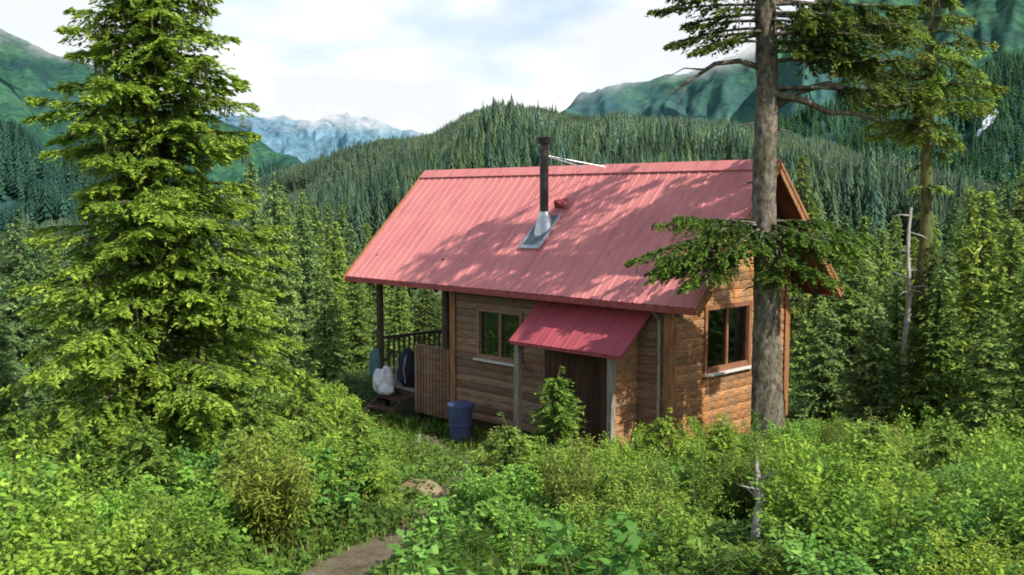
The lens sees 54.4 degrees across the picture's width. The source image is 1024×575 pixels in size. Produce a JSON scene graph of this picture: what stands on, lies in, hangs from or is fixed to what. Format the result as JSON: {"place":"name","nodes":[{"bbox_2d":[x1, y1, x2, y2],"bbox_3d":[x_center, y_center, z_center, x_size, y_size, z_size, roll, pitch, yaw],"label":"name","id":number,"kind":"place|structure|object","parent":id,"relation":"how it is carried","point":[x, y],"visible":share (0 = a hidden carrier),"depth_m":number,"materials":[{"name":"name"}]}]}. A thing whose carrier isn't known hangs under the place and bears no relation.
{"place":"outdoors","nodes":[
{"label":"outdoors","id":0,"kind":"place"},
{"bbox_2d":[0,0,197,74],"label":"cloud","id":1,"kind":"structure","parent":0,"point":[39,22],"depth_m":1130.07,"materials":[{"name":"white"}]},
{"bbox_2d":[0,28,300,230],"bbox_3d":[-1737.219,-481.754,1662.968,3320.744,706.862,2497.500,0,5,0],"label":"mountain slope","id":2,"kind":"structure","parent":0,"point":[27,68],"depth_m":1417.39,"materials":[{"name":"green plant"}]},
{"bbox_2d":[0,115,301,229],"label":"mountain forest","id":3,"kind":"object","parent":2,"relation":"on","point":[21,170],"visible":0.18,"depth_m":542.65,"materials":[{"name":"green plant"}]},
{"bbox_2d":[205,113,430,162],"bbox_3d":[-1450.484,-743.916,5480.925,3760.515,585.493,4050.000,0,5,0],"label":"mountain range","id":4,"kind":"structure","parent":0,"point":[283,134],"depth_m":5641.37,"materials":[{"name":"blue stone"}]},
{"bbox_2d":[255,70,475,132],"bbox_3d":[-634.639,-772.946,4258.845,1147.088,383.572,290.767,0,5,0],"label":"cloud","id":5,"kind":"structure","parent":0,"point":[316,97],"depth_m":4244.83,"materials":[{"name":"white"}]},
{"bbox_2d":[297,434,470,574],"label":"path","id":6,"kind":"structure","parent":0,"point":[356,560],"depth_m":8.03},
{"bbox_2d":[0,0,814,133],"label":"sky","id":7,"kind":"structure","parent":0,"point":[528,49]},
{"bbox_2d":[0,230,973,574],"bbox_3d":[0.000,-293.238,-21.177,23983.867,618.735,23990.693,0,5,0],"label":"ground","id":8,"kind":"structure","parent":0,"point":[406,410],"depth_m":25.38,"materials":[{"name":"green plant"}]},
{"bbox_2d":[0,280,32,424],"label":"conifer tree","id":9,"kind":"object","parent":8,"relation":"on","point":[12,341],"visible":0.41,"depth_m":17.23,"materials":[{"name":"green plant"}]},
{"bbox_2d":[0,208,59,413],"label":"conifer tree","id":10,"kind":"object","parent":8,"relation":"on","point":[19,323],"visible":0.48,"depth_m":21.00,"materials":[{"name":"green plant"}]},
{"bbox_2d":[0,398,76,502],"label":"bush","id":11,"kind":"object","parent":8,"relation":"on","point":[15,418],"visible":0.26,"depth_m":9.92,"materials":[{"name":"green plant"}]},
{"bbox_2d":[0,458,86,540],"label":"bush","id":12,"kind":"object","parent":8,"relation":"on","point":[48,477],"visible":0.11,"depth_m":7.83,"materials":[{"name":"green plant"}]},
{"bbox_2d":[29,243,78,372],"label":"conifer tree","id":13,"kind":"object","parent":8,"relation":"on","point":[50,266],"visible":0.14,"depth_m":30.00,"materials":[{"name":"green plant"}]},
{"bbox_2d":[0,427,164,573],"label":"bush","id":14,"kind":"object","parent":8,"relation":"on","point":[58,489],"visible":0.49,"depth_m":6.12,"materials":[{"name":"green plant"}]},
{"bbox_2d":[0,478,174,565],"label":"bush","id":15,"kind":"object","parent":8,"relation":"on","point":[104,510],"visible":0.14,"depth_m":6.64,"materials":[{"name":"green plant"}]},
{"bbox_2d":[36,417,139,500],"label":"bush","id":16,"kind":"object","parent":8,"relation":"on","point":[71,440],"visible":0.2,"depth_m":8.76,"materials":[{"name":"green plant"}]},
{"bbox_2d":[0,466,196,574],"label":"bush","id":17,"kind":"object","parent":8,"relation":"on","point":[38,563],"visible":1,"depth_m":5.10,"materials":[{"name":"green plant"}]},
{"bbox_2d":[32,469,207,562],"bbox_3d":[-2.981,1.782,7.554,1.283,0.864,1.333,3,6,34],"label":"bush","id":18,"kind":"object","parent":8,"relation":"on","point":[106,488],"visible":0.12,"depth_m":7.65,"materials":[{"name":"green plant"}]},
{"bbox_2d":[2,491,243,574],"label":"bush","id":19,"kind":"object","parent":8,"relation":"on","point":[181,552],"visible":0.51,"depth_m":5.81,"materials":[{"name":"green plant"}]},
{"bbox_2d":[101,415,193,503],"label":"bush","id":20,"kind":"object","parent":8,"relation":"on","point":[145,458],"visible":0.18,"depth_m":9.12,"materials":[{"name":"leaves"},{"name":"twigs"}]},
{"bbox_2d":[0,0,331,488],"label":"spruce tree","id":21,"kind":"object","parent":8,"relation":"on","point":[143,316],"visible":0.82,"depth_m":11.49,"materials":[{"name":"green plant"}]},
{"bbox_2d":[114,469,236,570],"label":"bush","id":22,"kind":"object","parent":8,"relation":"on","point":[194,511],"visible":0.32,"depth_m":6.88,"materials":[{"name":"green plant"}]},
{"bbox_2d":[141,466,220,516],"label":"bush","id":23,"kind":"object","parent":8,"relation":"on","point":[188,472],"visible":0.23,"depth_m":8.65,"materials":[{"name":"green plant"}]},
{"bbox_2d":[138,433,280,513],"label":"bush","id":24,"kind":"object","parent":8,"relation":"on","point":[211,462],"visible":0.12,"depth_m":9.35,"materials":[{"name":"green plant"}]},
{"bbox_2d":[193,422,307,541],"bbox_3d":[-2.459,1.773,8.940,1.198,1.159,1.092,2,5,23],"label":"bush","id":25,"kind":"object","parent":8,"relation":"on","point":[229,445],"visible":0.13,"depth_m":8.87,"materials":[{"name":"green plant"}]},
{"bbox_2d":[205,379,298,474],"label":"bush","id":26,"kind":"object","parent":8,"relation":"on","point":[255,413],"visible":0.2,"depth_m":10.66,"materials":[{"name":"green plant"}]},
{"bbox_2d":[230,153,273,355],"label":"conifer tree","id":27,"kind":"object","parent":8,"relation":"on","point":[253,216],"visible":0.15,"depth_m":37.78,"materials":[{"name":"green plant"}]},
{"bbox_2d":[215,418,319,556],"bbox_3d":[-1.981,1.658,8.086,0.895,1.139,0.932,-1,5,-8],"label":"bush","id":28,"kind":"object","parent":8,"relation":"on","point":[268,510],"visible":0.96,"depth_m":7.93,"materials":[{"name":"green plant"}]},
{"bbox_2d":[246,172,310,379],"bbox_3d":[-6.625,-0.120,28.047,2.444,6.224,2.670,-1,5,-7],"label":"conifer tree","id":29,"kind":"object","parent":8,"relation":"on","point":[290,299],"visible":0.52,"depth_m":27.88,"materials":[{"name":"green plant"}]},
{"bbox_2d":[273,201,344,375],"bbox_3d":[-6.313,0.193,30.119,2.413,5.572,2.176,0,5,5],"label":"conifer tree","id":30,"kind":"object","parent":8,"relation":"on","point":[305,293],"visible":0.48,"depth_m":29.95,"materials":[{"name":"green plant"}]},
{"bbox_2d":[271,405,350,489],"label":"bush","id":31,"kind":"object","parent":8,"relation":"on","point":[303,431],"visible":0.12,"depth_m":10.31,"materials":[{"name":"green plant"}]},
{"bbox_2d":[268,358,355,466],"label":"bush","id":32,"kind":"object","parent":8,"relation":"on","point":[296,400],"visible":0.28,"depth_m":12.33,"materials":[{"name":"leaves"},{"name":"twigs"}]},
{"bbox_2d":[271,420,365,503],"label":"bush","id":33,"kind":"object","parent":8,"relation":"on","point":[332,463],"visible":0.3,"depth_m":9.79,"materials":[{"name":"green plant"}]},
{"bbox_2d":[285,441,369,520],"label":"bush","id":34,"kind":"object","parent":8,"relation":"on","point":[345,500],"visible":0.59,"depth_m":9.13,"materials":[{"name":"green plant"}]},
{"bbox_2d":[294,262,362,388],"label":"conifer tree","id":35,"kind":"object","parent":8,"relation":"on","point":[327,356],"visible":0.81,"depth_m":25.06,"materials":[{"name":"green plant"}]},
{"bbox_2d":[314,216,353,359],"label":"conifer tree","id":36,"kind":"object","parent":8,"relation":"on","point":[336,272],"visible":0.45,"depth_m":39.93,"materials":[{"name":"green plant"}]},
{"bbox_2d":[269,429,402,495],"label":"bush","id":37,"kind":"object","parent":8,"relation":"on","point":[382,478],"visible":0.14,"depth_m":10.52,"materials":[{"name":"green plant"}]},
{"bbox_2d":[330,281,374,367],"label":"conifer tree","id":38,"kind":"object","parent":8,"relation":"on","point":[359,353],"visible":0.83,"depth_m":36.09,"materials":[{"name":"green plant"}]},
{"bbox_2d":[317,402,403,507],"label":"bush","id":39,"kind":"object","parent":8,"relation":"on","point":[374,477],"visible":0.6,"depth_m":10.49,"materials":[{"name":"green plant"}]},
{"bbox_2d":[353,284,396,347],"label":"conifer tree","id":40,"kind":"object","parent":8,"relation":"on","point":[372,316],"visible":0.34,"depth_m":48.04,"materials":[{"name":"green plant"}]},
{"bbox_2d":[374,285,416,360],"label":"conifer tree","id":41,"kind":"object","parent":8,"relation":"on","point":[399,327],"visible":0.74,"depth_m":40.07,"materials":[{"name":"green plant"}]},
{"bbox_2d":[406,288,441,349],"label":"conifer tree","id":42,"kind":"object","parent":8,"relation":"on","point":[426,323],"visible":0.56,"depth_m":44.08,"materials":[{"name":"green plant"}]},
{"bbox_2d":[386,528,495,574],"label":"bush","id":43,"kind":"object","parent":8,"relation":"on","point":[419,556],"visible":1,"depth_m":4.99,"materials":[{"name":"green plant"}]},
{"bbox_2d":[400,491,504,554],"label":"bush","id":44,"kind":"object","parent":8,"relation":"on","point":[424,528],"visible":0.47,"depth_m":7.30,"materials":[{"name":"green plant"}]},
{"bbox_2d":[445,400,474,441],"bbox_3d":[-1.020,2.643,19.680,0.541,0.770,0.541,3,6,33],"label":"barrel","id":45,"kind":"object","parent":8,"relation":"on","point":[460,413],"visible":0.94,"depth_m":19.49,"materials":[{"name":"blue plastic"}]},
{"bbox_2d":[411,456,548,533],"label":"bush","id":46,"kind":"object","parent":8,"relation":"on","point":[495,484],"visible":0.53,"depth_m":8.49,"materials":[{"name":"green plant"}]},
{"bbox_2d":[411,529,565,574],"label":"bush","id":47,"kind":"object","parent":8,"relation":"on","point":[436,561],"visible":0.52,"depth_m":6.81,"materials":[{"name":"green plant"}]},
{"bbox_2d":[463,412,544,497],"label":"bush","id":48,"kind":"object","parent":8,"relation":"on","point":[504,460],"visible":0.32,"depth_m":9.75,"materials":[{"name":"green leaves"}]},
{"bbox_2d":[2,365,1023,574],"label":"ground cover","id":49,"kind":"object","parent":8,"relation":"on","point":[734,530],"visible":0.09,"depth_m":8.08,"materials":[{"name":"green plant"}]},
{"bbox_2d":[452,496,619,571],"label":"bush","id":50,"kind":"object","parent":8,"relation":"on","point":[523,518],"visible":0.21,"depth_m":7.45,"materials":[{"name":"green plant"}]},
{"bbox_2d":[501,430,575,498],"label":"bush","id":51,"kind":"object","parent":8,"relation":"on","point":[543,451],"visible":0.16,"depth_m":9.81,"materials":[{"name":"green plant"}]},
{"bbox_2d":[445,504,656,574],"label":"bush","id":52,"kind":"object","parent":8,"relation":"on","point":[598,555],"visible":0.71,"depth_m":6.06,"materials":[{"name":"green plant"}]},
{"bbox_2d":[511,366,592,463],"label":"sapling","id":53,"kind":"object","parent":8,"relation":"on","point":[550,411],"visible":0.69,"depth_m":12.52,"materials":[{"name":"green plant"}]},
{"bbox_2d":[537,435,604,525],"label":"bush","id":54,"kind":"object","parent":8,"relation":"on","point":[563,496],"visible":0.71,"depth_m":8.32,"materials":[{"name":"green plant"}]},
{"bbox_2d":[343,136,843,455],"bbox_3d":[1.091,0.139,20.491,5.210,6.336,9.588,-5,7,-44],"label":"cabin","id":55,"kind":"object","parent":8,"relation":"on","point":[530,276],"visible":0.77,"depth_m":18.64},
{"bbox_2d":[394,349,417,386],"bbox_3d":[-2.312,1.765,21.917,0.487,0.848,0.565,-5,7,-44],"label":"backpack","id":56,"kind":"object","parent":55,"relation":"on","point":[405,374],"visible":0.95,"depth_m":21.75,"materials":[{"name":"blue fabric"}]},
{"bbox_2d":[473,307,523,367],"bbox_3d":[-0.242,0.963,19.580,0.200,1.065,1.360,-5,7,-44],"label":"window","id":57,"kind":"structure","parent":55,"relation":"in","point":[480,355],"depth_m":19.70,"materials":[{"name":"brown wood"}]},
{"bbox_2d":[702,300,751,377],"bbox_3d":[3.845,0.896,17.771,1.520,1.235,0.200,-5,7,-44],"label":"window","id":58,"kind":"structure","parent":55,"relation":"in","point":[743,364],"depth_m":17.79,"materials":[{"name":"brown wood"}]},
{"bbox_2d":[535,512,658,574],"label":"bush","id":59,"kind":"object","parent":8,"relation":"on","point":[627,526],"visible":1,"depth_m":5.07,"materials":[{"name":"green plant"}]},
{"bbox_2d":[561,436,647,510],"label":"bush","id":60,"kind":"object","parent":8,"relation":"on","point":[619,469],"visible":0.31,"depth_m":9.29,"materials":[{"name":"green plant"}]},
{"bbox_2d":[545,488,720,574],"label":"bush","id":61,"kind":"object","parent":8,"relation":"on","point":[670,518],"visible":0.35,"depth_m":6.80,"materials":[{"name":"green plant"}]},
{"bbox_2d":[556,463,712,551],"bbox_3d":[0.968,1.744,7.505,1.065,0.782,1.201,-3,6,-32],"label":"bush","id":62,"kind":"object","parent":8,"relation":"on","point":[615,496],"visible":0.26,"depth_m":7.52,"materials":[{"name":"green plant"}]},
{"bbox_2d":[628,406,701,486],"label":"bush","id":63,"kind":"object","parent":8,"relation":"on","point":[660,423],"visible":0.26,"depth_m":10.92,"materials":[{"name":"green leaves"}]},
{"bbox_2d":[601,439,742,530],"bbox_3d":[1.346,1.792,8.719,1.263,0.859,1.120,-2,5,-17],"label":"bush","id":64,"kind":"object","parent":8,"relation":"on","point":[661,476],"visible":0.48,"depth_m":8.58,"materials":[{"name":"green plant"}]},
{"bbox_2d":[572,525,784,574],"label":"bush","id":65,"kind":"object","parent":8,"relation":"on","point":[722,568],"visible":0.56,"depth_m":6.03,"materials":[{"name":"green plant"}]},
{"bbox_2d":[678,412,765,526],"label":"bush","id":66,"kind":"object","parent":8,"relation":"on","point":[720,441],"visible":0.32,"depth_m":9.52,"materials":[{"name":"green plant"}]},
{"bbox_2d":[712,430,785,529],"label":"bush","id":67,"kind":"object","parent":8,"relation":"on","point":[743,496],"visible":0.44,"depth_m":9.02,"materials":[{"name":"green plant"}]},
{"bbox_2d":[740,460,778,574],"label":"dead sapling","id":68,"kind":"object","parent":8,"relation":"on","point":[755,527],"visible":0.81,"depth_m":7.04,"materials":[{"name":"grey wood"}]},
{"bbox_2d":[622,0,955,440],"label":"conifer tree","id":69,"kind":"object","parent":8,"relation":"on","point":[767,232],"visible":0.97,"depth_m":15.07,"materials":[{"name":"green plant"}]},
{"bbox_2d":[730,436,867,530],"bbox_3d":[2.514,1.750,8.635,1.240,0.916,1.289,3,6,30],"label":"bush","id":70,"kind":"object","parent":8,"relation":"on","point":[775,477],"visible":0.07,"depth_m":8.67,"materials":[{"name":"green plant"}]},
{"bbox_2d":[789,147,825,355],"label":"conifer tree","id":71,"kind":"object","parent":8,"relation":"on","point":[805,198],"visible":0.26,"depth_m":41.73,"materials":[{"name":"green plant"}]},
{"bbox_2d":[789,293,841,387],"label":"conifer tree","id":72,"kind":"object","parent":8,"relation":"on","point":[808,326],"visible":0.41,"depth_m":27.04,"materials":[{"name":"green plant"}]},
{"bbox_2d":[791,303,863,430],"bbox_3d":[6.191,1.708,19.726,1.747,2.794,1.599,3,6,29],"label":"conifer tree","id":73,"kind":"object","parent":8,"relation":"on","point":[826,384],"visible":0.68,"depth_m":19.61,"materials":[{"name":"green plant"}]},
{"bbox_2d":[746,418,913,569],"bbox_3d":[2.231,1.513,7.035,1.035,1.140,1.111,-3,6,-34],"label":"bush","id":74,"kind":"object","parent":8,"relation":"on","point":[802,474],"visible":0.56,"depth_m":7.00,"materials":[{"name":"green plant"}]},
{"bbox_2d":[788,242,890,401],"bbox_3d":[7.907,0.888,23.169,2.666,3.900,2.440,3,6,30],"label":"conifer tree","id":75,"kind":"object","parent":8,"relation":"on","point":[853,318],"visible":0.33,"depth_m":22.99,"materials":[{"name":"green plant"}]},
{"bbox_2d":[835,210,880,364],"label":"conifer tree","id":76,"kind":"object","parent":8,"relation":"on","point":[863,219],"visible":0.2,"depth_m":33.92,"materials":[{"name":"green plant"}]},
{"bbox_2d":[833,299,906,434],"bbox_3d":[6.392,1.587,17.720,1.681,2.751,1.837,-5,7,-43],"label":"conifer tree","id":77,"kind":"object","parent":8,"relation":"on","point":[876,395],"visible":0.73,"depth_m":17.60,"materials":[{"name":"green plant"}]},
{"bbox_2d":[833,407,911,494],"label":"bush","id":78,"kind":"object","parent":8,"relation":"on","point":[871,429],"visible":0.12,"depth_m":9.54,"materials":[{"name":"green plant"}]},
{"bbox_2d":[732,456,1023,574],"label":"bush","id":79,"kind":"object","parent":8,"relation":"on","point":[864,529],"visible":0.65,"depth_m":6.02,"materials":[{"name":"green plant"}]},
{"bbox_2d":[867,223,901,344],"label":"conifer tree","id":80,"kind":"object","parent":8,"relation":"on","point":[885,259],"visible":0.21,"depth_m":39.91,"materials":[{"name":"green plant"}]},
{"bbox_2d":[860,276,913,426],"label":"conifer tree","id":81,"kind":"object","parent":8,"relation":"on","point":[895,329],"visible":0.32,"depth_m":19.26,"materials":[{"name":"green plant"}]},
{"bbox_2d":[826,455,954,555],"bbox_3d":[2.872,1.709,7.689,1.065,0.816,1.201,-2,5,-21],"label":"bush","id":82,"kind":"object","parent":8,"relation":"on","point":[908,491],"visible":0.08,"depth_m":7.67,"materials":[{"name":"green plant"}]},
{"bbox_2d":[875,210,911,318],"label":"conifer tree","id":83,"kind":"object","parent":8,"relation":"on","point":[893,242],"visible":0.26,"depth_m":59.87,"materials":[{"name":"green plant"}]},
{"bbox_2d":[772,519,1023,574],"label":"bush","id":84,"kind":"object","parent":8,"relation":"on","point":[844,559],"visible":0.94,"depth_m":5.48,"materials":[{"name":"green plant"}]},
{"bbox_2d":[876,323,941,432],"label":"conifer tree","id":85,"kind":"object","parent":8,"relation":"on","point":[912,371],"visible":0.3,"depth_m":17.10,"materials":[{"name":"green plant"}]},
{"bbox_2d":[888,207,931,407],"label":"dead tree","id":86,"kind":"object","parent":8,"relation":"on","point":[908,307],"visible":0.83,"depth_m":18.66,"materials":[{"name":"grey wood"}]},
{"bbox_2d":[829,0,1010,343],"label":"conifer tree","id":87,"kind":"object","parent":8,"relation":"on","point":[929,60],"visible":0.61,"depth_m":19.16,"materials":[{"name":"green plant"}]},
{"bbox_2d":[887,261,966,432],"bbox_3d":[7.147,1.228,16.610,1.364,3.344,1.475,-4,6,-37],"label":"conifer tree","id":88,"kind":"object","parent":8,"relation":"on","point":[935,395],"visible":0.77,"depth_m":16.54,"materials":[{"name":"green plant"}]},
{"bbox_2d":[893,236,962,421],"bbox_3d":[7.928,1.005,19.128,1.778,4.043,1.461,5,7,42],"label":"conifer tree","id":89,"kind":"object","parent":8,"relation":"on","point":[931,249],"visible":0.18,"depth_m":19.03,"materials":[{"name":"green plant"}]},
{"bbox_2d":[878,402,978,458],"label":"bush","id":90,"kind":"object","parent":8,"relation":"on","point":[921,442],"visible":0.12,"depth_m":12.56,"materials":[{"name":"green plant"}]},
{"bbox_2d":[902,407,981,488],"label":"bush","id":91,"kind":"object","parent":8,"relation":"on","point":[931,449],"visible":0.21,"depth_m":10.33,"materials":[{"name":"green leaves"}]},
{"bbox_2d":[878,517,1023,574],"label":"bush","id":92,"kind":"object","parent":8,"relation":"on","point":[952,558],"visible":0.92,"depth_m":5.40,"materials":[{"name":"green plant"}]},
{"bbox_2d":[888,453,1018,517],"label":"bush","id":93,"kind":"object","parent":8,"relation":"on","point":[955,472],"visible":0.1,"depth_m":8.54,"materials":[{"name":"green plant"}]},
{"bbox_2d":[891,489,1019,571],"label":"bush","id":94,"kind":"object","parent":8,"relation":"on","point":[974,526],"visible":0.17,"depth_m":7.00,"materials":[{"name":"green plant"}]},
{"bbox_2d":[947,179,979,349],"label":"conifer tree","id":95,"kind":"object","parent":8,"relation":"on","point":[968,213],"visible":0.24,"depth_m":43.88,"materials":[{"name":"green plant"}]},
{"bbox_2d":[928,182,1018,430],"bbox_3d":[8.444,0.558,18.039,1.898,4.992,2.053,3,6,33],"label":"conifer tree","id":96,"kind":"object","parent":8,"relation":"on","point":[974,270],"visible":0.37,"depth_m":17.96,"materials":[{"name":"green plant"}]},
{"bbox_2d":[928,414,1023,491],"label":"bush","id":97,"kind":"object","parent":8,"relation":"on","point":[983,456],"visible":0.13,"depth_m":10.19,"materials":[{"name":"green plant"}]},
{"bbox_2d":[937,303,1023,443],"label":"conifer tree","id":98,"kind":"object","parent":8,"relation":"on","point":[975,402],"visible":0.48,"depth_m":14.56,"materials":[{"name":"green plant"}]},
{"bbox_2d":[956,209,1023,424],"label":"conifer tree","id":99,"kind":"object","parent":8,"relation":"on","point":[1009,270],"visible":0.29,"depth_m":16.00,"materials":[{"name":"green plant"}]},
{"bbox_2d":[961,431,1023,574],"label":"bush","id":100,"kind":"object","parent":8,"relation":"on","point":[1007,512],"visible":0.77,"depth_m":6.22,"materials":[{"name":"green plant"}]},
{"bbox_2d":[964,171,1023,358],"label":"conifer tree","id":101,"kind":"object","parent":8,"relation":"on","point":[1003,203],"visible":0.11,"depth_m":30.85,"materials":[{"name":"green plant"}]},
{"bbox_2d":[976,232,1023,445],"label":"conifer tree","id":102,"kind":"object","parent":8,"relation":"on","point":[999,404],"visible":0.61,"depth_m":13.18,"materials":[{"name":"green plant"}]},
{"bbox_2d":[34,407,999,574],"bbox_3d":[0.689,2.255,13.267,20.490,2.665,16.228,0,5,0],"label":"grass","id":103,"kind":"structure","parent":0,"point":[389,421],"depth_m":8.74,"materials":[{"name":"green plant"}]},
{"bbox_2d":[191,114,986,299],"bbox_3d":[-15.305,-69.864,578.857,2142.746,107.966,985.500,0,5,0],"label":"forest hill","id":104,"kind":"structure","parent":0,"point":[438,292],"depth_m":135.29,"materials":[{"name":"green plant"}]},
{"bbox_2d":[7,92,1022,280],"bbox_3d":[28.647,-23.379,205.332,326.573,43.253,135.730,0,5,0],"label":"hill forest","id":105,"kind":"object","parent":104,"relation":"on","point":[874,195],"visible":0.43,"depth_m":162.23,"materials":[{"name":"green plant"}]},
{"bbox_2d":[580,0,789,87],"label":"cloud","id":106,"kind":"structure","parent":0,"point":[617,47],"depth_m":1322.44,"materials":[{"name":"white"}]},
{"bbox_2d":[562,0,1023,177],"bbox_3d":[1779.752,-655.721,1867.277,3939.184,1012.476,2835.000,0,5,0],"label":"mountain slope","id":107,"kind":"structure","parent":0,"point":[728,92],"depth_m":1429.98,"materials":[{"name":"green plant"}]},
{"bbox_2d":[778,48,1023,188],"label":"mountain forest","id":108,"kind":"object","parent":107,"relation":"on","point":[1012,62],"visible":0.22,"depth_m":714.22,"materials":[{"name":"green plant"}]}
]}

